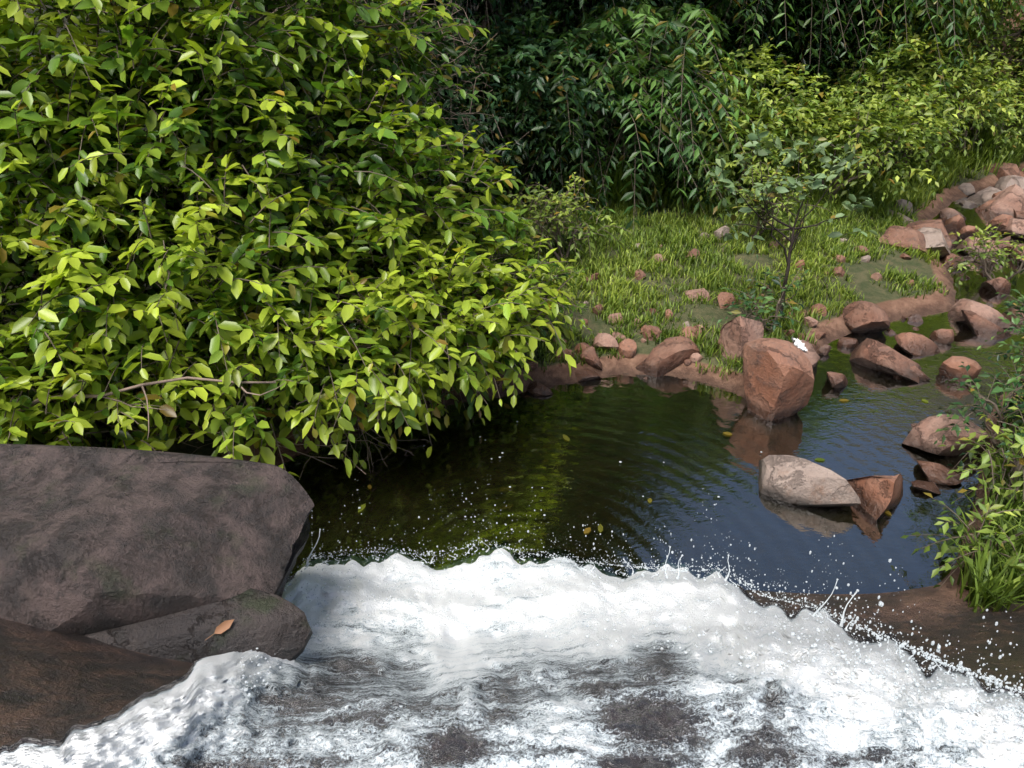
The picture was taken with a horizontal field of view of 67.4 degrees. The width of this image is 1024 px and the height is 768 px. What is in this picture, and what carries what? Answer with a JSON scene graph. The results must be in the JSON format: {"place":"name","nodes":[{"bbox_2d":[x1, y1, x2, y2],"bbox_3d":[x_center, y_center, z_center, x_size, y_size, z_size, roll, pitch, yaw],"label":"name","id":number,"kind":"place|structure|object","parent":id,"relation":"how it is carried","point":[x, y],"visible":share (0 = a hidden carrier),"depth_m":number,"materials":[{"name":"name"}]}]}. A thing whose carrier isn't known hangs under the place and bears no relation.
{"place":"outdoors","nodes":[
{"label":"outdoors","id":0,"kind":"place"},
{"bbox_2d":[0,0,1023,746],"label":"terrain","id":1,"kind":"structure","parent":0,"point":[56,684],"depth_m":3.95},
{"bbox_2d":[0,444,313,634],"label":"rock","id":2,"kind":"object","parent":1,"relation":"on","point":[95,539],"visible":0.92,"depth_m":3.02,"materials":[{"name":"grey stone"}]},
{"bbox_2d":[85,588,312,662],"bbox_3d":[-1.579,1.037,3.038,1.634,0.514,0.654,0,30,0],"label":"rock","id":3,"kind":"object","parent":1,"relation":"on","point":[272,625],"visible":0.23,"depth_m":2.84,"materials":[{"name":"stone"}]},
{"bbox_2d":[206,619,233,639],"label":"dry leaf litter","id":4,"kind":"object","parent":3,"relation":"on","point":[222,627],"visible":1,"depth_m":2.81,"materials":[{"name":"brown"}]},
{"bbox_2d":[247,1,280,57],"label":"tree","id":5,"kind":"object","parent":1,"relation":"on","point":[266,10],"depth_m":10.26,"materials":[{"name":"green plant"}]},
{"bbox_2d":[274,517,309,596],"bbox_3d":[-1.261,0.773,3.421,0.728,0.441,0.754,0,30,0],"label":"rock","id":6,"kind":"object","parent":1,"relation":"on","point":[299,545],"visible":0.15,"depth_m":3.40,"materials":[{"name":"stone"}]},
{"bbox_2d":[0,0,585,481],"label":"bush","id":7,"kind":"object","parent":1,"relation":"on","point":[414,320],"visible":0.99,"depth_m":4.40,"materials":[{"name":"green plant"}]},
{"bbox_2d":[240,0,497,200],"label":"shrub","id":8,"kind":"object","parent":1,"relation":"on","point":[382,78],"visible":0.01,"depth_m":7.88,"materials":[{"name":"green plant"}]},
{"bbox_2d":[240,0,524,206],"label":"bush","id":9,"kind":"object","parent":1,"relation":"on","point":[466,116],"visible":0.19,"depth_m":6.61,"materials":[{"name":"green plant"}]},
{"bbox_2d":[232,0,618,151],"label":"tree","id":10,"kind":"object","parent":1,"relation":"on","point":[498,18],"visible":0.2,"depth_m":8.14,"materials":[{"name":"green plant"}]},
{"bbox_2d":[420,0,443,91],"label":"tree","id":11,"kind":"object","parent":1,"relation":"on","point":[426,9],"depth_m":12.71,"materials":[{"name":"green plant"}]},
{"bbox_2d":[474,3,488,40],"bbox_3d":[-0.696,-10.702,13.902,7.130,8.500,6.403,-10,31,-16],"label":"tree","id":12,"kind":"object","parent":1,"relation":"on","point":[484,24],"visible":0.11,"depth_m":15.87,"materials":[{"name":"green plant"}]},
{"bbox_2d":[0,548,1023,767],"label":"water cascade","id":13,"kind":"object","parent":1,"relation":"on","point":[469,688],"visible":0.89,"depth_m":2.09,"materials":[{"name":"white liquid"}]},
{"bbox_2d":[400,0,633,206],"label":"shrub","id":14,"kind":"object","parent":1,"relation":"on","point":[498,108],"visible":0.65,"depth_m":7.78,"materials":[{"name":"green plant"}]},
{"bbox_2d":[467,238,592,340],"bbox_3d":[0.086,-0.743,6.297,1.124,0.911,1.082,0,30,0],"label":"shrub","id":15,"kind":"object","parent":1,"relation":"on","point":[553,277],"visible":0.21,"depth_m":6.10,"materials":[{"name":"green plant"}]},
{"bbox_2d":[527,381,552,395],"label":"rock","id":16,"kind":"object","parent":1,"relation":"on","point":[536,388],"visible":1,"depth_m":5.85,"materials":[{"name":"orange stone"}]},
{"bbox_2d":[494,172,633,267],"bbox_3d":[0.477,-1.514,7.371,1.303,0.873,1.134,0,30,0],"label":"shrub","id":17,"kind":"object","parent":1,"relation":"on","point":[558,223],"visible":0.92,"depth_m":7.23,"materials":[{"name":"green plant"}]},
{"bbox_2d":[554,348,574,360],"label":"rock","id":18,"kind":"object","parent":1,"relation":"on","point":[569,351],"visible":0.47,"depth_m":6.11,"materials":[{"name":"stone"}]},
{"bbox_2d":[574,342,589,354],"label":"rock","id":19,"kind":"object","parent":1,"relation":"on","point":[584,345],"visible":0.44,"depth_m":6.20,"materials":[{"name":"orange stone"}]},
{"bbox_2d":[575,369,600,381],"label":"rock","id":20,"kind":"object","parent":1,"relation":"on","point":[584,375],"visible":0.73,"depth_m":6.04,"materials":[{"name":"orange stone"}]},
{"bbox_2d":[580,346,601,369],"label":"rock","id":21,"kind":"object","parent":1,"relation":"on","point":[590,355],"visible":0.94,"depth_m":6.07,"materials":[{"name":"stone"}]},
{"bbox_2d":[592,303,604,315],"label":"rock","id":22,"kind":"object","parent":1,"relation":"on","point":[598,307],"visible":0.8,"depth_m":6.72,"materials":[{"name":"stone"}]},
{"bbox_2d":[593,333,618,349],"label":"rock","id":23,"kind":"object","parent":1,"relation":"on","point":[603,340],"visible":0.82,"depth_m":6.21,"materials":[{"name":"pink stone"}]},
{"bbox_2d":[608,313,623,322],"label":"rock","id":24,"kind":"object","parent":1,"relation":"on","point":[612,316],"visible":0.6,"depth_m":6.64,"materials":[{"name":"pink stone"}]},
{"bbox_2d":[441,0,794,230],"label":"shrub","id":25,"kind":"object","parent":1,"relation":"on","point":[645,25],"visible":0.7,"depth_m":8.08,"materials":[{"name":"green plant"}]},
{"bbox_2d":[618,338,636,358],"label":"rock","id":26,"kind":"object","parent":1,"relation":"on","point":[627,348],"visible":0.97,"depth_m":6.18,"materials":[{"name":"orange stone"}]},
{"bbox_2d":[634,269,645,279],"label":"rock","id":27,"kind":"object","parent":1,"relation":"on","point":[640,275],"visible":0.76,"depth_m":7.19,"materials":[{"name":"stone"}]},
{"bbox_2d":[277,195,1023,593],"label":"water pool","id":28,"kind":"structure","parent":1,"relation":"on","point":[685,463],"depth_m":4.95,"materials":[{"name":"liquid"}]},
{"bbox_2d":[241,421,1023,765],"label":"water spray","id":29,"kind":"object","parent":28,"relation":"on","point":[961,669],"visible":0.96,"depth_m":2.31,"materials":[{"name":"white"}]},
{"bbox_2d":[358,399,927,545],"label":"floating leaves","id":30,"kind":"object","parent":28,"relation":"on","point":[586,530],"visible":0.91,"depth_m":4.74,"materials":[{"name":"green plant"}]},
{"bbox_2d":[911,480,940,493],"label":"rock","id":31,"kind":"object","parent":28,"relation":"on","point":[930,487],"visible":1,"depth_m":4.82,"materials":[{"name":"stone"}]},
{"bbox_2d":[917,460,964,485],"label":"rock","id":32,"kind":"object","parent":28,"relation":"on","point":[935,473],"visible":0.84,"depth_m":4.91,"materials":[{"name":"orange stone"}]},
{"bbox_2d":[643,325,661,340],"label":"rock","id":33,"kind":"object","parent":1,"relation":"on","point":[649,328],"visible":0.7,"depth_m":6.38,"materials":[{"name":"stone"}]},
{"bbox_2d":[636,336,699,376],"bbox_3d":[1.240,-0.204,6.252,0.590,0.363,0.327,-16,33,-25],"label":"rock","id":34,"kind":"object","parent":1,"relation":"on","point":[666,356],"visible":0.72,"depth_m":6.12,"materials":[{"name":"stone"}]},
{"bbox_2d":[577,0,761,143],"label":"tree","id":35,"kind":"object","parent":1,"relation":"on","point":[700,5],"visible":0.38,"depth_m":8.42,"materials":[{"name":"green plant"}]},
{"bbox_2d":[677,326,697,340],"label":"rock","id":36,"kind":"object","parent":1,"relation":"on","point":[689,331],"visible":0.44,"depth_m":6.36,"materials":[{"name":"orange stone"}]},
{"bbox_2d":[690,353,702,362],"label":"rock","id":37,"kind":"object","parent":1,"relation":"on","point":[695,357],"visible":0.98,"depth_m":6.11,"materials":[{"name":"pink stone"}]},
{"bbox_2d":[684,288,709,300],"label":"rock","id":38,"kind":"object","parent":1,"relation":"on","point":[694,292],"visible":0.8,"depth_m":6.92,"materials":[{"name":"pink stone"}]},
{"bbox_2d":[379,120,1019,232],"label":"tall grass","id":39,"kind":"structure","parent":1,"relation":"on","point":[618,185],"depth_m":8.90,"materials":[{"name":"plant"}]},
{"bbox_2d":[388,117,1023,410],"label":"bank grass","id":40,"kind":"structure","parent":1,"relation":"on","point":[680,233],"depth_m":7.70,"materials":[{"name":"green plant"}]},
{"bbox_2d":[714,226,728,240],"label":"rock","id":41,"kind":"object","parent":1,"relation":"on","point":[719,231],"visible":0.5,"depth_m":7.93,"materials":[{"name":"grey stone"}]},
{"bbox_2d":[717,292,735,308],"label":"rock","id":42,"kind":"object","parent":1,"relation":"on","point":[723,297],"visible":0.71,"depth_m":6.85,"materials":[{"name":"orange stone"}]},
{"bbox_2d":[430,0,1023,170],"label":"tree","id":43,"kind":"object","parent":1,"relation":"on","point":[757,10],"visible":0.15,"depth_m":9.37,"materials":[{"name":"green plant"}]},
{"bbox_2d":[717,316,763,362],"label":"rock","id":44,"kind":"object","parent":1,"relation":"on","point":[737,333],"visible":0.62,"depth_m":6.00,"materials":[{"name":"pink stone"}]},
{"bbox_2d":[645,29,845,195],"bbox_3d":[2.327,-3.108,8.975,2.208,1.983,2.626,-14,33,-22],"label":"shrub","id":45,"kind":"object","parent":1,"relation":"on","point":[758,76],"visible":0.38,"depth_m":8.42,"materials":[{"name":"green plant"}]},
{"bbox_2d":[665,80,845,223],"bbox_3d":[2.763,-2.573,8.654,2.252,1.582,1.752,-10,31,-17],"label":"shrub","id":46,"kind":"object","parent":1,"relation":"on","point":[745,131],"visible":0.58,"depth_m":8.39,"materials":[{"name":"green plant"}]},
{"bbox_2d":[717,266,809,335],"bbox_3d":[2.104,-0.569,6.536,0.752,0.956,0.739,12,32,20],"label":"shrub","id":47,"kind":"object","parent":1,"relation":"on","point":[782,302],"visible":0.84,"depth_m":6.43,"materials":[{"name":"green plant"}]},
{"bbox_2d":[742,338,813,420],"bbox_3d":[1.887,0.049,5.689,0.338,0.809,0.543,-13,33,-22],"label":"rock","id":48,"kind":"object","parent":1,"relation":"on","point":[778,377],"visible":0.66,"depth_m":5.46,"materials":[{"name":"orange stone"}]},
{"bbox_2d":[725,156,835,246],"bbox_3d":[2.675,-1.808,7.779,1.058,0.924,0.941,-13,32,-21],"label":"shrub","id":49,"kind":"object","parent":1,"relation":"on","point":[777,208],"visible":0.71,"depth_m":7.69,"materials":[{"name":"green plant"}]},
{"bbox_2d":[704,116,877,312],"bbox_3d":[2.227,-1.303,6.364,1.412,1.764,0.686,-3,30,-5],"label":"tree sapling","id":50,"kind":"object","parent":1,"relation":"on","point":[793,184],"visible":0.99,"depth_m":6.16,"materials":[{"name":"green plant"}]},
{"bbox_2d":[792,340,819,368],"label":"rock","id":51,"kind":"object","parent":1,"relation":"on","point":[812,355],"visible":0.35,"depth_m":6.18,"materials":[{"name":"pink stone"}]},
{"bbox_2d":[791,336,806,350],"bbox_3d":[2.307,-0.328,6.161,0.110,0.047,0.152,15,38,-22],"label":"litter wrapper","id":52,"kind":"object","parent":51,"relation":"on","point":[798,343],"visible":0.98,"depth_m":6.14,"materials":[{"name":"white"}]},
{"bbox_2d":[758,455,860,506],"bbox_3d":[1.781,0.642,4.790,0.347,0.352,0.702,-22,37,-33],"label":"rock","id":53,"kind":"object","parent":1,"relation":"on","point":[793,480],"visible":0.85,"depth_m":4.67,"materials":[{"name":"grey stone"}]},
{"bbox_2d":[802,316,818,326],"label":"rock","id":54,"kind":"object","parent":1,"relation":"on","point":[813,322],"visible":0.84,"depth_m":6.63,"materials":[{"name":"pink stone"}]},
{"bbox_2d":[809,303,826,316],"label":"rock","id":55,"kind":"object","parent":1,"relation":"on","point":[818,305],"visible":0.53,"depth_m":6.83,"materials":[{"name":"orange stone"}]},
{"bbox_2d":[675,0,972,130],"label":"tree","id":56,"kind":"object","parent":1,"relation":"on","point":[794,35],"visible":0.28,"depth_m":10.11,"materials":[{"name":"green plant"}]},
{"bbox_2d":[816,344,831,355],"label":"rock","id":57,"kind":"object","parent":1,"relation":"on","point":[823,349],"visible":0.89,"depth_m":6.41,"materials":[{"name":"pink stone"}]},
{"bbox_2d":[826,372,847,387],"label":"rock","id":58,"kind":"object","parent":1,"relation":"on","point":[837,380],"visible":0.89,"depth_m":5.92,"materials":[{"name":"stone"}]},
{"bbox_2d":[833,266,845,276],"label":"rock","id":59,"kind":"object","parent":1,"relation":"on","point":[841,272],"visible":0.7,"depth_m":7.53,"materials":[{"name":"stone"}]},
{"bbox_2d":[837,337,857,347],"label":"rock","id":60,"kind":"object","parent":1,"relation":"on","point":[846,342],"visible":0.75,"depth_m":6.53,"materials":[{"name":"orange stone"}]},
{"bbox_2d":[727,72,983,209],"bbox_3d":[3.857,-2.713,8.867,2.019,1.662,2.484,-25,39,-37],"label":"shrub","id":61,"kind":"object","parent":1,"relation":"on","point":[862,135],"visible":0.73,"depth_m":8.57,"materials":[{"name":"green plant"}]},
{"bbox_2d":[839,301,890,332],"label":"rock","id":62,"kind":"object","parent":1,"relation":"on","point":[864,317],"visible":0.79,"depth_m":6.72,"materials":[{"name":"stone"}]},
{"bbox_2d":[847,474,902,519],"bbox_3d":[2.261,0.677,4.725,0.377,0.363,0.375,0,30,0],"label":"rock","id":63,"kind":"object","parent":1,"relation":"on","point":[878,495],"visible":0.69,"depth_m":4.63,"materials":[{"name":"orange stone"}]},
{"bbox_2d":[849,338,921,382],"bbox_3d":[3.039,-0.189,6.237,0.376,0.320,0.614,-26,39,-37],"label":"rock","id":64,"kind":"object","parent":1,"relation":"on","point":[873,354],"visible":0.9,"depth_m":6.11,"materials":[{"name":"stone"}]},
{"bbox_2d":[774,0,1021,124],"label":"shrub","id":65,"kind":"object","parent":1,"relation":"on","point":[944,37],"visible":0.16,"depth_m":10.46,"materials":[{"name":"green plant"}]},
{"bbox_2d":[894,199,912,215],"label":"rock","id":66,"kind":"object","parent":1,"relation":"on","point":[900,201],"visible":0.38,"depth_m":9.27,"materials":[{"name":"grey stone"}]},
{"bbox_2d":[879,225,930,254],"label":"rock","id":67,"kind":"object","parent":1,"relation":"on","point":[909,237],"visible":0.56,"depth_m":8.25,"materials":[{"name":"stone"}]},
{"bbox_2d":[892,366,930,379],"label":"rock","id":68,"kind":"object","parent":1,"relation":"on","point":[920,373],"visible":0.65,"depth_m":6.05,"materials":[{"name":"orange stone"}]},
{"bbox_2d":[837,10,991,92],"bbox_3d":[6.705,-5.740,13.085,2.755,2.257,2.132,6,30,10],"label":"shrub","id":69,"kind":"object","parent":1,"relation":"on","point":[939,54],"visible":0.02,"depth_m":12.83,"materials":[{"name":"green plant"}]},
{"bbox_2d":[807,23,1023,185],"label":"shrub","id":70,"kind":"object","parent":1,"relation":"on","point":[872,76],"visible":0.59,"depth_m":9.46,"materials":[{"name":"green plant"}]},
{"bbox_2d":[908,314,922,322],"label":"rock","id":71,"kind":"object","parent":1,"relation":"on","point":[917,318],"visible":0.73,"depth_m":6.98,"materials":[{"name":"stone"}]},
{"bbox_2d":[894,332,939,355],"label":"rock","id":72,"kind":"object","parent":1,"relation":"on","point":[913,344],"visible":0.79,"depth_m":6.44,"materials":[{"name":"orange stone"}]},
{"bbox_2d":[905,219,951,248],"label":"rock","id":73,"kind":"object","parent":1,"relation":"on","point":[938,224],"visible":0.37,"depth_m":8.58,"materials":[{"name":"stone"}]},
{"bbox_2d":[917,227,950,257],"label":"rock","id":74,"kind":"object","parent":1,"relation":"on","point":[935,240],"visible":0.48,"depth_m":8.18,"materials":[{"name":"grey stone"}]},
{"bbox_2d":[929,329,953,343],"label":"rock","id":75,"kind":"object","parent":1,"relation":"on","point":[944,336],"visible":0.87,"depth_m":6.59,"materials":[{"name":"orange stone"}]},
{"bbox_2d":[903,414,990,455],"bbox_3d":[2.953,0.374,5.257,0.443,0.340,0.491,-22,36,-33],"label":"rock","id":76,"kind":"object","parent":1,"relation":"on","point":[923,435],"visible":0.73,"depth_m":5.14,"materials":[{"name":"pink stone"}]},
{"bbox_2d":[882,0,1023,127],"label":"shrub","id":77,"kind":"object","parent":1,"relation":"on","point":[993,33],"visible":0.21,"depth_m":11.19,"materials":[{"name":"green plant"}]},
{"bbox_2d":[940,207,965,219],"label":"rock","id":78,"kind":"object","parent":1,"relation":"on","point":[947,213],"visible":0.47,"depth_m":9.56,"materials":[{"name":"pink stone"}]},
{"bbox_2d":[941,253,965,269],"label":"rock","id":79,"kind":"object","parent":1,"relation":"on","point":[947,265],"visible":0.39,"depth_m":8.11,"materials":[{"name":"orange stone"}]},
{"bbox_2d":[943,214,965,229],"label":"rock","id":80,"kind":"object","parent":1,"relation":"on","point":[956,222],"visible":0.43,"depth_m":9.22,"materials":[{"name":"orange stone"}]},
{"bbox_2d":[939,356,981,381],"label":"rock","id":81,"kind":"object","parent":1,"relation":"on","point":[949,368],"visible":0.7,"depth_m":6.01,"materials":[{"name":"orange stone"}]},
{"bbox_2d":[900,492,1023,590],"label":"shrub","id":82,"kind":"object","parent":1,"relation":"on","point":[964,548],"visible":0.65,"depth_m":4.03,"materials":[{"name":"green plant"}]},
{"bbox_2d":[954,225,978,237],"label":"rock","id":83,"kind":"object","parent":1,"relation":"on","point":[966,231],"visible":0.56,"depth_m":8.88,"materials":[{"name":"orange stone"}]},
{"bbox_2d":[958,183,975,195],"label":"rock","id":84,"kind":"object","parent":1,"relation":"on","point":[967,189],"visible":0.81,"depth_m":10.39,"materials":[{"name":"grey stone"}]},
{"bbox_2d":[919,34,1023,162],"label":"shrub","id":85,"kind":"object","parent":1,"relation":"on","point":[975,100],"visible":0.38,"depth_m":10.94,"materials":[{"name":"green plant"}]},
{"bbox_2d":[934,352,1023,469],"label":"shrub","id":86,"kind":"object","parent":1,"relation":"on","point":[1015,385],"visible":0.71,"depth_m":4.87,"materials":[{"name":"green plant"}]},
{"bbox_2d":[948,298,1012,328],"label":"rock","id":87,"kind":"object","parent":1,"relation":"on","point":[987,312],"visible":0.53,"depth_m":6.89,"materials":[{"name":"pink stone"}]},
{"bbox_2d":[939,403,1023,535],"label":"shrub","id":88,"kind":"object","parent":1,"relation":"on","point":[1017,460],"visible":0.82,"depth_m":4.44,"materials":[{"name":"green plant"}]},
{"bbox_2d":[941,375,1023,612],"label":"bank grass","id":89,"kind":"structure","parent":1,"relation":"on","point":[990,578],"depth_m":3.90,"materials":[{"name":"plant"}]},
{"bbox_2d":[941,222,1023,283],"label":"shrub","id":90,"kind":"object","parent":1,"relation":"on","point":[986,266],"visible":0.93,"depth_m":7.68,"materials":[{"name":"green plant"}]},
{"bbox_2d":[956,236,1008,260],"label":"rock","id":91,"kind":"object","parent":1,"relation":"on","point":[968,240],"visible":0.33,"depth_m":8.44,"materials":[{"name":"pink stone"}]},
{"bbox_2d":[967,186,1000,204],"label":"rock","id":92,"kind":"object","parent":1,"relation":"on","point":[983,196],"visible":0.3,"depth_m":10.17,"materials":[{"name":"grey stone"}]},
{"bbox_2d":[974,200,994,212],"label":"rock","id":93,"kind":"object","parent":1,"relation":"on","point":[982,207],"visible":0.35,"depth_m":9.79,"materials":[{"name":"orange stone"}]},
{"bbox_2d":[961,310,1011,339],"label":"rock","id":94,"kind":"object","parent":1,"relation":"on","point":[978,325],"visible":0.77,"depth_m":6.71,"materials":[{"name":"stone"}]},
{"bbox_2d":[982,210,998,218],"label":"rock","id":95,"kind":"object","parent":1,"relation":"on","point":[992,214],"visible":0.35,"depth_m":9.59,"materials":[{"name":"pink stone"}]},
{"bbox_2d":[963,0,1023,109],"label":"bush","id":96,"kind":"object","parent":1,"relation":"on","point":[1020,45],"visible":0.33,"depth_m":12.09,"materials":[{"name":"green plant"}]},
{"bbox_2d":[981,277,1010,294],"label":"rock","id":97,"kind":"object","parent":1,"relation":"on","point":[1000,285],"visible":0.67,"depth_m":7.51,"materials":[{"name":"stone"}]},
{"bbox_2d":[977,289,1023,387],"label":"shrub","id":98,"kind":"object","parent":1,"relation":"on","point":[1017,321],"visible":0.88,"depth_m":5.76,"materials":[{"name":"green plant"}]},
{"bbox_2d":[988,214,1013,230],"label":"rock","id":99,"kind":"object","parent":1,"relation":"on","point":[999,219],"visible":0.49,"depth_m":9.09,"materials":[{"name":"orange stone"}]},
{"bbox_2d":[984,163,1020,178],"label":"rock","id":100,"kind":"object","parent":1,"relation":"on","point":[1007,169],"visible":0.46,"depth_m":10.84,"materials":[{"name":"stone"}]},
{"bbox_2d":[985,184,1023,216],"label":"rock","id":101,"kind":"object","parent":1,"relation":"on","point":[1009,200],"visible":0.48,"depth_m":9.56,"materials":[{"name":"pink stone"}]},
{"bbox_2d":[994,175,1023,190],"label":"rock","id":102,"kind":"object","parent":1,"relation":"on","point":[1003,183],"visible":0.29,"depth_m":10.38,"materials":[{"name":"grey stone"}]},
{"bbox_2d":[998,62,1023,170],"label":"shrub","id":103,"kind":"object","parent":1,"relation":"on","point":[1022,80],"visible":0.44,"depth_m":11.57,"materials":[{"name":"green plant"}]},
{"bbox_2d":[999,218,1023,238],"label":"rock","id":104,"kind":"object","parent":1,"relation":"on","point":[1015,225],"visible":0.46,"depth_m":8.93,"materials":[{"name":"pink stone"}]},
{"bbox_2d":[1002,307,1023,327],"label":"rock","id":105,"kind":"object","parent":1,"relation":"on","point":[1009,317],"visible":0.26,"depth_m":6.93,"materials":[{"name":"stone"}]},
{"bbox_2d":[1010,248,1023,262],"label":"rock","id":106,"kind":"object","parent":1,"relation":"on","point":[1019,253],"visible":0.34,"depth_m":8.28,"materials":[{"name":"stone"}]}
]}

